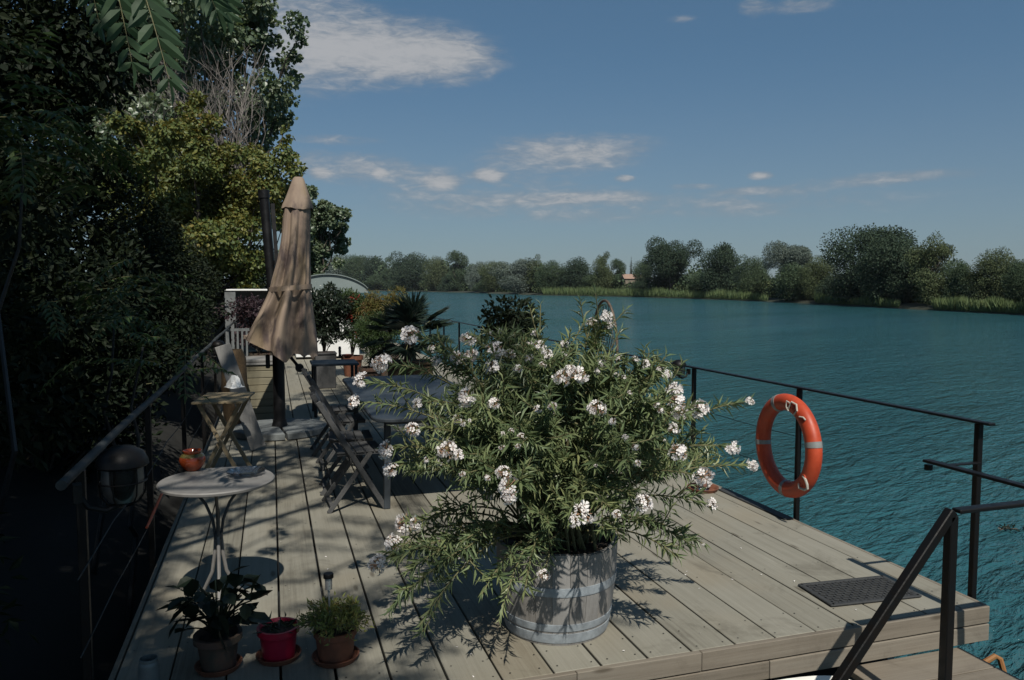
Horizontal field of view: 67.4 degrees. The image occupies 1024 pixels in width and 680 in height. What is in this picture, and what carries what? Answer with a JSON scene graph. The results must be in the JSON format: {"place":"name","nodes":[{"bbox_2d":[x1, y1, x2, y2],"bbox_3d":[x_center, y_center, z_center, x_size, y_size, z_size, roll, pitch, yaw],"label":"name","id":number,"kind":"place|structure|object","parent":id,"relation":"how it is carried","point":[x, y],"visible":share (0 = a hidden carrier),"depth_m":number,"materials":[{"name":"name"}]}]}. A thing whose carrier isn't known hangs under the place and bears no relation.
{"place":"outdoors","nodes":[
{"label":"outdoors","id":0,"kind":"place"},
{"bbox_2d":[0,293,335,679],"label":"bank","id":1,"kind":"structure","parent":0,"point":[39,518],"depth_m":6.91,"materials":[{"name":"soil"}]},
{"bbox_2d":[0,0,39,55],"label":"dark leafy tree","id":2,"kind":"object","parent":1,"relation":"on","point":[3,15],"visible":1,"depth_m":7.25,"materials":[{"name":"green plant"}]},
{"bbox_2d":[0,113,120,473],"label":"bank bush","id":3,"kind":"object","parent":1,"relation":"on","point":[19,309],"visible":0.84,"depth_m":6.15,"materials":[{"name":"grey plant"}]},
{"bbox_2d":[0,27,147,422],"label":"bank bush","id":4,"kind":"object","parent":1,"relation":"on","point":[92,232],"visible":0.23,"depth_m":10.39,"materials":[{"name":"green plant"}]},
{"bbox_2d":[0,19,156,520],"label":"feathery sapling","id":5,"kind":"object","parent":1,"relation":"on","point":[10,130],"visible":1,"depth_m":5.20,"materials":[{"name":"green leaf"},{"name":"grey brown bark"}]},
{"bbox_2d":[0,184,185,482],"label":"bank bush","id":6,"kind":"object","parent":1,"relation":"on","point":[75,348],"visible":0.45,"depth_m":8.64,"materials":[{"name":"green plant"}]},
{"bbox_2d":[0,0,188,279],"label":"dark broadleaf tree","id":7,"kind":"object","parent":1,"relation":"on","point":[96,51],"visible":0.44,"depth_m":10.16,"materials":[{"name":"green plant"}]},
{"bbox_2d":[9,259,205,574],"bbox_3d":[-3.522,0.891,6.694,1.309,3.182,1.202,2,5,30],"label":"feathery sapling","id":8,"kind":"object","parent":1,"relation":"on","point":[116,291],"visible":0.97,"depth_m":6.55,"materials":[{"name":"plant"}]},
{"bbox_2d":[39,316,236,632],"bbox_3d":[-2.892,1.209,6.169,1.210,2.818,1.042,2,4,22],"label":"feathery sapling","id":9,"kind":"object","parent":1,"relation":"on","point":[137,364],"visible":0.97,"depth_m":6.07,"materials":[{"name":"plant"}]},
{"bbox_2d":[69,189,231,417],"bbox_3d":[-6.629,-0.255,13.211,3.453,4.590,3.272,-1,4,-17],"label":"bank bush","id":10,"kind":"object","parent":1,"relation":"on","point":[168,314],"visible":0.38,"depth_m":12.75,"materials":[{"name":"green plant"}]},
{"bbox_2d":[77,0,245,107],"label":"tree of heaven","id":11,"kind":"object","parent":1,"relation":"on","point":[135,14],"visible":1,"depth_m":2.71,"materials":[{"name":"green plant"}]},
{"bbox_2d":[108,196,226,390],"bbox_3d":[-7.920,-0.631,16.763,3.174,4.836,3.492,-1,4,-17],"label":"bank bush","id":12,"kind":"object","parent":1,"relation":"on","point":[199,269],"visible":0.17,"depth_m":16.63,"materials":[{"name":"green plant"}]},
{"bbox_2d":[33,0,310,240],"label":"tall poplar","id":13,"kind":"object","parent":1,"relation":"on","point":[258,18],"visible":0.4,"depth_m":29.58,"materials":[{"name":"green plant"}]},
{"bbox_2d":[81,41,265,350],"bbox_3d":[-11.061,-5.059,26.542,6.056,11.539,7.538,4,5,43],"label":"dead tree","id":14,"kind":"object","parent":1,"relation":"on","point":[229,119],"visible":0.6,"depth_m":26.20,"materials":[{"name":"plant"}]},
{"bbox_2d":[86,89,307,361],"bbox_3d":[-9.493,-3.149,22.840,6.699,9.037,6.161,-1,4,-17],"label":"yellowing maple","id":15,"kind":"object","parent":1,"relation":"on","point":[205,201],"visible":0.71,"depth_m":22.53,"materials":[{"name":"green plant"}]},
{"bbox_2d":[183,265,266,351],"bbox_3d":[-9.080,-0.759,25.390,4.582,4.330,3.821,-1,4,-17],"label":"bank bush","id":16,"kind":"object","parent":1,"relation":"on","point":[229,278],"visible":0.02,"depth_m":24.68,"materials":[{"name":"green plant"}]},
{"bbox_2d":[278,184,352,274],"bbox_3d":[-7.780,-2.579,30.015,3.239,6.904,3.164,-1,4,-17],"label":"young poplar","id":17,"kind":"object","parent":1,"relation":"on","point":[324,214],"visible":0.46,"depth_m":29.80,"materials":[{"name":"green plant"}]},
{"bbox_2d":[225,375,244,388],"bbox_3d":[-2.744,0.408,7.606,0.187,0.119,0.176,4,5,42],"label":"white cloth","id":18,"kind":"object","parent":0,"point":[233,382],"visible":0.99,"depth_m":7.56,"materials":[{"name":"fabric"}]},
{"bbox_2d":[8,0,1023,281],"label":"sky","id":19,"kind":"structure","parent":0,"point":[509,131],"materials":[{"name":"blue"}]},
{"bbox_2d":[592,299,618,449],"bbox_3d":[0.659,0.431,7.189,0.520,1.622,0.596,-1,4,-17],"label":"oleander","id":20,"kind":"object","parent":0,"point":[611,309],"visible":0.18,"depth_m":7.10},
{"bbox_2d":[349,291,1023,679],"bbox_3d":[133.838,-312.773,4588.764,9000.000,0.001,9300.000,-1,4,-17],"label":"river","id":21,"kind":"structure","parent":0,"point":[877,489],"depth_m":22.64,"materials":[{"name":"liquid"}]},
{"bbox_2d":[226,486,893,679],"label":"houseboat hull","id":22,"kind":"object","parent":21,"relation":"on","point":[828,672],"depth_m":4.29,"materials":[{"name":"metal"}]},
{"bbox_2d":[108,343,989,679],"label":"deck","id":23,"kind":"structure","parent":22,"relation":"on","point":[722,607],"depth_m":4.39,"materials":[{"name":"brown wood"}]},
{"bbox_2d":[55,318,238,679],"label":"bank railing","id":24,"kind":"object","parent":23,"relation":"attached to","point":[77,472],"visible":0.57,"depth_m":3.58,"materials":[{"name":"metal"}]},
{"bbox_2d":[72,444,148,513],"bbox_3d":[-1.543,0.536,2.973,0.259,0.259,0.190,0,4,-7],"label":"deck lamp","id":25,"kind":"object","parent":24,"relation":"attached to","point":[121,469],"visible":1,"depth_m":2.92,"materials":[{"name":"metal"}]},
{"bbox_2d":[138,654,159,679],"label":"zinc can","id":26,"kind":"object","parent":23,"relation":"on","point":[148,666],"visible":1,"depth_m":3.26,"materials":[{"name":"metal"}]},
{"bbox_2d":[155,565,272,677],"bbox_3d":[-1.340,1.263,3.491,0.493,0.470,0.489,-1,4,-17],"label":"leafy potted plant","id":27,"kind":"object","parent":23,"relation":"on","point":[217,638],"visible":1,"depth_m":3.43,"materials":[{"name":"green plant"}]},
{"bbox_2d":[156,467,274,599],"bbox_3d":[-1.562,1.094,4.088,0.584,0.716,0.584,-2,5,-29],"label":"bistro table","id":28,"kind":"object","parent":23,"relation":"on","point":[215,482],"visible":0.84,"depth_m":4.04,"materials":[{"name":"metal"}]},
{"bbox_2d":[179,448,205,471],"bbox_3d":[-1.772,0.666,4.258,0.140,0.114,0.140,-1,4,-17],"label":"glazed pot","id":29,"kind":"object","parent":28,"relation":"on","point":[192,459],"visible":1,"depth_m":4.21,"materials":[{"name":"orange ceramic"}]},
{"bbox_2d":[226,466,265,476],"bbox_3d":[-1.441,0.716,4.161,0.210,0.026,0.207,-1,4,-17],"label":"glass dish","id":30,"kind":"object","parent":28,"relation":"on","point":[244,471],"visible":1,"depth_m":4.20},
{"bbox_2d":[191,392,254,468],"bbox_3d":[-2.602,0.888,6.976,0.430,0.751,0.627,-1,4,-9],"label":"folding table","id":31,"kind":"object","parent":23,"relation":"on","point":[237,399],"visible":0.85,"depth_m":6.84,"materials":[{"name":"beige wood"}]},
{"bbox_2d":[221,349,247,426],"bbox_3d":[-3.422,0.601,9.471,0.308,0.970,0.312,-1,4,-17],"label":"folding chair","id":32,"kind":"object","parent":23,"relation":"on","point":[240,357],"visible":0.32,"depth_m":9.37,"materials":[{"name":"wood"}]},
{"bbox_2d":[227,328,248,355],"bbox_3d":[-5.045,0.279,14.178,0.420,0.966,0.448,-2,4,-22],"label":"slatted chair","id":33,"kind":"object","parent":23,"relation":"on","point":[238,330],"visible":0.39,"depth_m":14.35,"materials":[{"name":"white wood"}]},
{"bbox_2d":[215,343,265,450],"bbox_3d":[-2.854,0.601,8.074,0.483,1.146,0.059,-1,4,-17],"label":"weathered plank","id":34,"kind":"object","parent":23,"relation":"on","point":[247,418],"visible":0.84,"depth_m":8.08,"materials":[{"name":"weathered grey wood"}]},
{"bbox_2d":[214,293,271,355],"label":"plum shrub","id":35,"kind":"object","parent":23,"relation":"on","point":[248,310],"visible":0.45,"depth_m":15.46,"materials":[{"name":"purple plant"}]},
{"bbox_2d":[245,356,273,419],"bbox_3d":[-3.350,0.630,10.147,0.500,0.798,0.570,-1,4,-17],"label":"deck box","id":36,"kind":"object","parent":23,"relation":"on","point":[260,379],"visible":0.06,"depth_m":9.91,"materials":[{"name":"beige wood"}]},
{"bbox_2d":[253,611,301,666],"bbox_3d":[-1.104,1.397,3.615,0.217,0.187,0.248,-1,4,-17],"label":"red pot","id":37,"kind":"object","parent":23,"relation":"on","point":[277,636],"visible":0.97,"depth_m":3.54,"materials":[{"name":"ceramic"}]},
{"bbox_2d":[233,177,326,440],"bbox_3d":[-2.775,-0.396,9.080,1.089,3.011,1.089,-1,4,-17],"label":"folded parasol","id":38,"kind":"object","parent":23,"relation":"on","point":[283,329],"visible":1,"depth_m":8.87,"materials":[{"name":"beige fabric"}]},
{"bbox_2d":[224,274,367,356],"bbox_3d":[-5.526,-0.666,19.673,3.290,2.015,3.150,-1,4,-17],"label":"boat cabin","id":39,"kind":"object","parent":23,"relation":"on","point":[339,281],"visible":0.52,"depth_m":18.52,"materials":[{"name":"white paint"}]},
{"bbox_2d":[314,351,336,388],"bbox_3d":[-3.237,0.513,13.304,0.380,0.618,0.380,-1,4,-17],"label":"stone planter","id":40,"kind":"object","parent":23,"relation":"on","point":[326,376],"visible":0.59,"depth_m":13.15,"materials":[{"name":"grey stone"}]},
{"bbox_2d":[301,368,354,456],"bbox_3d":[-1.923,0.746,8.082,0.540,0.886,0.432,-1,4,-17],"label":"folding chair","id":41,"kind":"object","parent":23,"relation":"on","point":[341,409],"visible":0.46,"depth_m":7.97,"materials":[{"name":"grey wood"}]},
{"bbox_2d":[292,591,374,668],"bbox_3d":[-0.828,1.343,3.580,0.377,0.299,0.396,-1,4,-17],"label":"succulent pot","id":42,"kind":"object","parent":23,"relation":"on","point":[337,647],"visible":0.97,"depth_m":3.53,"materials":[{"name":"ceramic"}]},
{"bbox_2d":[323,572,333,628],"bbox_3d":[-0.854,1.231,3.582,0.047,0.292,0.047,-1,4,-17],"label":"solar lamp","id":43,"kind":"object","parent":42,"relation":"in","point":[328,577],"visible":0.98,"depth_m":3.56,"materials":[{"name":"metal"}]},
{"bbox_2d":[311,281,356,359],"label":"dark shrub","id":44,"kind":"object","parent":23,"relation":"on","point":[330,308],"visible":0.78,"depth_m":14.43,"materials":[{"name":"green plant"}]},
{"bbox_2d":[310,359,358,417],"bbox_3d":[-2.444,0.653,10.569,0.620,0.715,0.620,-1,4,-17],"label":"side table","id":45,"kind":"object","parent":23,"relation":"on","point":[354,363],"visible":0.69,"depth_m":10.36,"materials":[{"name":"blue paint"}]},
{"bbox_2d":[306,375,368,470],"bbox_3d":[-1.694,0.790,7.452,0.540,0.886,0.432,-1,4,-19],"label":"folding chair","id":46,"kind":"object","parent":23,"relation":"on","point":[352,419],"visible":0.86,"depth_m":7.31,"materials":[{"name":"grey wood"}]},
{"bbox_2d":[309,386,372,495],"bbox_3d":[-1.458,0.849,6.597,0.540,0.886,0.432,-1,4,-15],"label":"folding chair","id":47,"kind":"object","parent":23,"relation":"on","point":[354,436],"visible":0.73,"depth_m":6.57,"materials":[{"name":"grey wood"}]},
{"bbox_2d":[310,394,383,513],"bbox_3d":[-1.297,0.883,6.102,0.540,0.886,0.432,-1,4,-20],"label":"folding chair","id":48,"kind":"object","parent":23,"relation":"on","point":[369,447],"visible":0.97,"depth_m":5.96,"materials":[{"name":"grey wood"}]},
{"bbox_2d":[334,287,374,376],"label":"red flowered shrub","id":49,"kind":"object","parent":23,"relation":"on","point":[354,295],"visible":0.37,"depth_m":14.85,"materials":[{"name":"green plant"}]},
{"bbox_2d":[345,308,400,376],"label":"grey green shrub","id":50,"kind":"object","parent":23,"relation":"on","point":[366,334],"visible":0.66,"depth_m":13.18,"materials":[{"name":"green plant"}]},
{"bbox_2d":[350,285,407,375],"bbox_3d":[-2.562,-0.189,14.944,1.180,1.794,1.040,-1,4,-17],"label":"olive shrub","id":51,"kind":"object","parent":23,"relation":"on","point":[373,302],"visible":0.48,"depth_m":14.78,"materials":[{"name":"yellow plant"}]},
{"bbox_2d":[359,288,456,375],"bbox_3d":[-1.659,0.022,12.223,1.585,1.747,1.548,-1,4,-17],"label":"fan palm","id":52,"kind":"object","parent":23,"relation":"on","point":[408,312],"visible":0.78,"depth_m":11.94,"materials":[{"name":"green plant"}]},
{"bbox_2d":[342,375,491,508],"bbox_3d":[-0.940,0.866,7.274,1.080,0.747,2.860,-1,4,-17],"label":"dining table","id":53,"kind":"object","parent":23,"relation":"on","point":[386,418],"visible":0.39,"depth_m":6.90,"materials":[{"name":"blue paint"}]},
{"bbox_2d":[468,293,547,380],"bbox_3d":[-0.052,0.225,9.921,1.033,1.658,1.042,1,4,14],"label":"citrus shrub","id":54,"kind":"object","parent":23,"relation":"on","point":[518,316],"visible":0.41,"depth_m":9.72,"materials":[{"name":"green plant"}]},
{"bbox_2d":[347,283,758,645],"bbox_3d":[0.203,0.588,3.864,1.971,1.767,1.591,-1,4,-17],"label":"potted oleander","id":55,"kind":"object","parent":23,"relation":"on","point":[555,572],"visible":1,"depth_m":3.55,"materials":[{"name":"green plant"}]},
{"bbox_2d":[687,483,718,493],"bbox_3d":[1.633,1.269,6.575,0.268,0.034,0.268,-1,4,-17],"label":"terracotta saucer","id":56,"kind":"object","parent":23,"relation":"on","point":[714,488],"visible":0.54,"depth_m":6.58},
{"bbox_2d":[418,316,995,643],"bbox_3d":[0.042,0.515,12.483,0.045,1.287,17.320,-1,4,-17],"label":"deck railing","id":57,"kind":"object","parent":23,"relation":"attached to","point":[975,517],"visible":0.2,"depth_m":4.73,"materials":[{"name":"metal"}]},
{"bbox_2d":[672,359,690,378],"bbox_3d":[1.576,0.273,7.140,0.187,0.186,0.137,0,4,0],"label":"deck lamp","id":58,"kind":"object","parent":57,"relation":"attached to","point":[677,362],"visible":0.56,"depth_m":7.10,"materials":[{"name":"metal"}]},
{"bbox_2d":[755,394,822,497],"bbox_3d":[2.049,0.789,5.739,0.130,0.776,0.776,-1,4,-13],"label":"lifebuoy","id":59,"kind":"object","parent":57,"relation":"hanging from","point":[803,483],"visible":1,"depth_m":5.61,"materials":[{"name":"orange plastic"}]},
{"bbox_2d":[923,459,1023,488],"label":"side rail","id":60,"kind":"object","parent":57,"relation":"attached to","point":[953,466],"visible":1,"depth_m":4.01,"materials":[{"name":"metal"}]},
{"bbox_2d":[718,488,793,519],"bbox_3d":[1.937,1.308,6.158,0.085,0.012,0.900,-1,4,-17],"label":"rubber strip","id":61,"kind":"object","parent":23,"relation":"on","point":[774,512],"visible":1,"depth_m":6.10,"materials":[{"name":"rubber"}]},
{"bbox_2d":[798,575,921,606],"bbox_3d":[1.976,1.427,4.378,0.580,0.013,0.315,-1,4,-13],"label":"door mat","id":62,"kind":"object","parent":23,"relation":"on","point":[850,591],"depth_m":4.36,"materials":[{"name":"rubber"}]},
{"bbox_2d":[781,675,849,679],"bbox_3d":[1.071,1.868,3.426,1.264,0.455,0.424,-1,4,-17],"label":"dinghy","id":63,"kind":"object","parent":21,"relation":"on","point":[823,677],"visible":0.69,"depth_m":3.69,"materials":[{"name":"white plastic"}]},
{"bbox_2d":[851,647,1019,679],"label":"landing deck","id":64,"kind":"structure","parent":21,"relation":"on","point":[966,665],"depth_m":3.90,"materials":[{"name":"brown wood"}]},
{"bbox_2d":[831,500,1023,679],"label":"stair rail","id":65,"kind":"object","parent":64,"relation":"attached to","point":[945,526],"visible":1,"depth_m":3.30,"materials":[{"name":"metal"}]},
{"bbox_2d":[983,653,1006,671],"bbox_3d":[2.731,2.257,4.353,0.299,0.971,0.069,0,4,7],"label":"boarding hoop","id":66,"kind":"object","parent":64,"relation":"on","point":[992,658],"visible":0.5,"depth_m":4.33,"materials":[{"name":"orange paint"}]},
{"bbox_2d":[368,290,1023,314],"bbox_3d":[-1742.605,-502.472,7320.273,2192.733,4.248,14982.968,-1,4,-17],"label":"bank","id":67,"kind":"structure","parent":0,"point":[914,305],"depth_m":164.12,"materials":[{"name":"plant"}]},
{"bbox_2d":[324,254,348,274],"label":"river tree","id":68,"kind":"object","parent":67,"relation":"on","point":[330,270],"visible":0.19,"depth_m":774.19,"materials":[{"name":"green plant"}]},
{"bbox_2d":[340,254,368,281],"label":"river tree","id":69,"kind":"object","parent":67,"relation":"on","point":[349,267],"visible":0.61,"depth_m":744.20,"materials":[{"name":"green plant"}]},
{"bbox_2d":[359,255,385,285],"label":"river tree","id":70,"kind":"object","parent":67,"relation":"on","point":[369,269],"visible":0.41,"depth_m":707.81,"materials":[{"name":"green plant"}]},
{"bbox_2d":[363,274,385,289],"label":"river bush","id":71,"kind":"object","parent":67,"relation":"on","point":[374,281],"visible":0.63,"depth_m":685.09,"materials":[{"name":"green plant"}]},
{"bbox_2d":[380,256,398,289],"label":"river tree","id":72,"kind":"object","parent":67,"relation":"on","point":[385,281],"visible":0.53,"depth_m":645.39,"materials":[{"name":"green plant"}]},
{"bbox_2d":[386,251,429,290],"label":"river tree","id":73,"kind":"object","parent":67,"relation":"on","point":[407,268],"visible":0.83,"depth_m":588.90,"materials":[{"name":"green plant"}]},
{"bbox_2d":[419,255,451,290],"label":"river tree","id":74,"kind":"object","parent":67,"relation":"on","point":[434,276],"visible":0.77,"depth_m":540.48,"materials":[{"name":"green plant"}]},
{"bbox_2d":[444,250,469,290],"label":"river tree","id":75,"kind":"object","parent":67,"relation":"on","point":[457,270],"visible":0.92,"depth_m":497.63,"materials":[{"name":"green plant"}]},
{"bbox_2d":[464,261,486,291],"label":"tree","id":76,"kind":"object","parent":67,"relation":"on","point":[474,275],"visible":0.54,"depth_m":445.90,"materials":[{"name":"green plant"}]},
{"bbox_2d":[477,260,507,292],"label":"river tree","id":77,"kind":"object","parent":67,"relation":"on","point":[488,284],"visible":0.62,"depth_m":412.78,"materials":[{"name":"green plant"}]},
{"bbox_2d":[485,257,538,293],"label":"river tree","id":78,"kind":"object","parent":67,"relation":"on","point":[515,281],"visible":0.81,"depth_m":347.45,"materials":[{"name":"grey plant"}]},
{"bbox_2d":[521,254,543,292],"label":"river tree","id":79,"kind":"object","parent":67,"relation":"on","point":[537,261],"visible":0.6,"depth_m":344.56,"materials":[{"name":"green plant"}]},
{"bbox_2d":[533,260,569,290],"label":"river tree","id":80,"kind":"object","parent":67,"relation":"on","point":[546,274],"visible":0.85,"depth_m":315.40,"materials":[{"name":"green plant"}]},
{"bbox_2d":[556,256,595,288],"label":"river tree","id":81,"kind":"object","parent":67,"relation":"on","point":[579,270],"visible":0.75,"depth_m":303.65,"materials":[{"name":"green plant"}]},
{"bbox_2d":[591,251,614,291],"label":"river tree","id":82,"kind":"object","parent":67,"relation":"on","point":[603,273],"visible":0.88,"depth_m":285.79,"materials":[{"name":"green plant"}]},
{"bbox_2d":[610,258,626,288],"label":"river tree","id":83,"kind":"object","parent":67,"relation":"on","point":[619,264],"visible":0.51,"depth_m":286.57,"materials":[{"name":"green plant"}]},
{"bbox_2d":[243,255,1007,302],"bbox_3d":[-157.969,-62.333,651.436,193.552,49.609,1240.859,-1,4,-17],"label":"wood","id":84,"kind":"object","parent":67,"relation":"on","point":[681,282],"visible":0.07,"depth_m":246.49,"materials":[{"name":"plant"}]},
{"bbox_2d":[263,278,1005,302],"bbox_3d":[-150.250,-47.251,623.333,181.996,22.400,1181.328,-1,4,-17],"label":"scrub","id":85,"kind":"object","parent":67,"relation":"on","point":[685,288],"visible":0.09,"depth_m":241.54,"materials":[{"name":"plant"}]},
{"bbox_2d":[631,260,652,283],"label":"river tree","id":86,"kind":"object","parent":67,"relation":"on","point":[637,268],"visible":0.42,"depth_m":272.39,"materials":[{"name":"green plant"}]},
{"bbox_2d":[541,285,768,300],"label":"reeds","id":87,"kind":"object","parent":67,"relation":"on","point":[723,294],"visible":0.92,"depth_m":241.76,"materials":[{"name":"plant"}]},
{"bbox_2d":[637,266,688,289],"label":"river bush","id":88,"kind":"object","parent":67,"relation":"on","point":[657,282],"visible":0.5,"depth_m":251.13,"materials":[{"name":"green plant"}]},
{"bbox_2d":[642,236,703,289],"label":"umbrella pine","id":89,"kind":"object","parent":67,"relation":"on","point":[666,258],"visible":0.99,"depth_m":242.09,"materials":[{"name":"green plant"}]},
{"bbox_2d":[687,273,704,292],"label":"river bush","id":90,"kind":"object","parent":67,"relation":"on","point":[694,283],"visible":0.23,"depth_m":225.51,"materials":[{"name":"green plant"}]},
{"bbox_2d":[694,242,741,292],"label":"river tree","id":91,"kind":"object","parent":67,"relation":"on","point":[721,256],"visible":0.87,"depth_m":208.61,"materials":[{"name":"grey plant"}]},
{"bbox_2d":[732,254,771,294],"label":"river tree","id":92,"kind":"object","parent":67,"relation":"on","point":[752,267],"visible":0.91,"depth_m":192.19,"materials":[{"name":"green plant"}]},
{"bbox_2d":[761,240,812,289],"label":"tree","id":93,"kind":"object","parent":67,"relation":"on","point":[800,255],"visible":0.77,"depth_m":172.63,"materials":[{"name":"green plant"}]},
{"bbox_2d":[774,262,815,302],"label":"river bush","id":94,"kind":"object","parent":67,"relation":"on","point":[789,278],"visible":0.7,"depth_m":163.66,"materials":[{"name":"green plant"}]},
{"bbox_2d":[797,254,839,299],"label":"river tree","id":95,"kind":"object","parent":67,"relation":"on","point":[816,271],"visible":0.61,"depth_m":158.81,"materials":[{"name":"green plant"}]},
{"bbox_2d":[813,272,841,297],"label":"river bush","id":96,"kind":"object","parent":67,"relation":"on","point":[824,286],"visible":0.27,"depth_m":153.36,"materials":[{"name":"green plant"}]},
{"bbox_2d":[813,291,900,307],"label":"reeds","id":97,"kind":"object","parent":67,"relation":"on","point":[819,297],"visible":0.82,"depth_m":133.79,"materials":[{"name":"plant"}]},
{"bbox_2d":[817,223,917,301],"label":"river tree","id":98,"kind":"object","parent":67,"relation":"on","point":[849,286],"visible":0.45,"depth_m":137.38,"materials":[{"name":"green plant"}]},
{"bbox_2d":[850,232,940,305],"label":"river tree","id":99,"kind":"object","parent":67,"relation":"on","point":[889,256],"visible":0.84,"depth_m":124.76,"materials":[{"name":"green plant"}]},
{"bbox_2d":[876,258,946,301],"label":"river tree","id":100,"kind":"object","parent":67,"relation":"on","point":[913,291],"visible":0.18,"depth_m":123.80,"materials":[{"name":"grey plant"}]},
{"bbox_2d":[900,230,964,304],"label":"river tree","id":101,"kind":"object","parent":67,"relation":"on","point":[937,255],"visible":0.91,"depth_m":115.04,"materials":[{"name":"green plant"}]},
{"bbox_2d":[940,259,984,299],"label":"river bush","id":102,"kind":"object","parent":67,"relation":"on","point":[958,270],"visible":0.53,"depth_m":108.56,"materials":[{"name":"green plant"}]},
{"bbox_2d":[930,294,1023,313],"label":"reeds","id":103,"kind":"object","parent":67,"relation":"on","point":[998,305],"visible":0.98,"depth_m":99.57,"materials":[{"name":"plant"}]},
{"bbox_2d":[952,276,1005,299],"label":"river bush","id":104,"kind":"object","parent":67,"relation":"on","point":[980,287],"visible":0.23,"depth_m":105.03,"materials":[{"name":"green plant"}]},
{"bbox_2d":[958,246,1022,300],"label":"river tree","id":105,"kind":"object","parent":67,"relation":"on","point":[991,270],"visible":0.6,"depth_m":103.41,"materials":[{"name":"green plant"}]},
{"bbox_2d":[1000,259,1023,302],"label":"river tree","id":106,"kind":"object","parent":67,"relation":"on","point":[1015,288],"visible":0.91,"depth_m":96.65,"materials":[{"name":"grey plant"}]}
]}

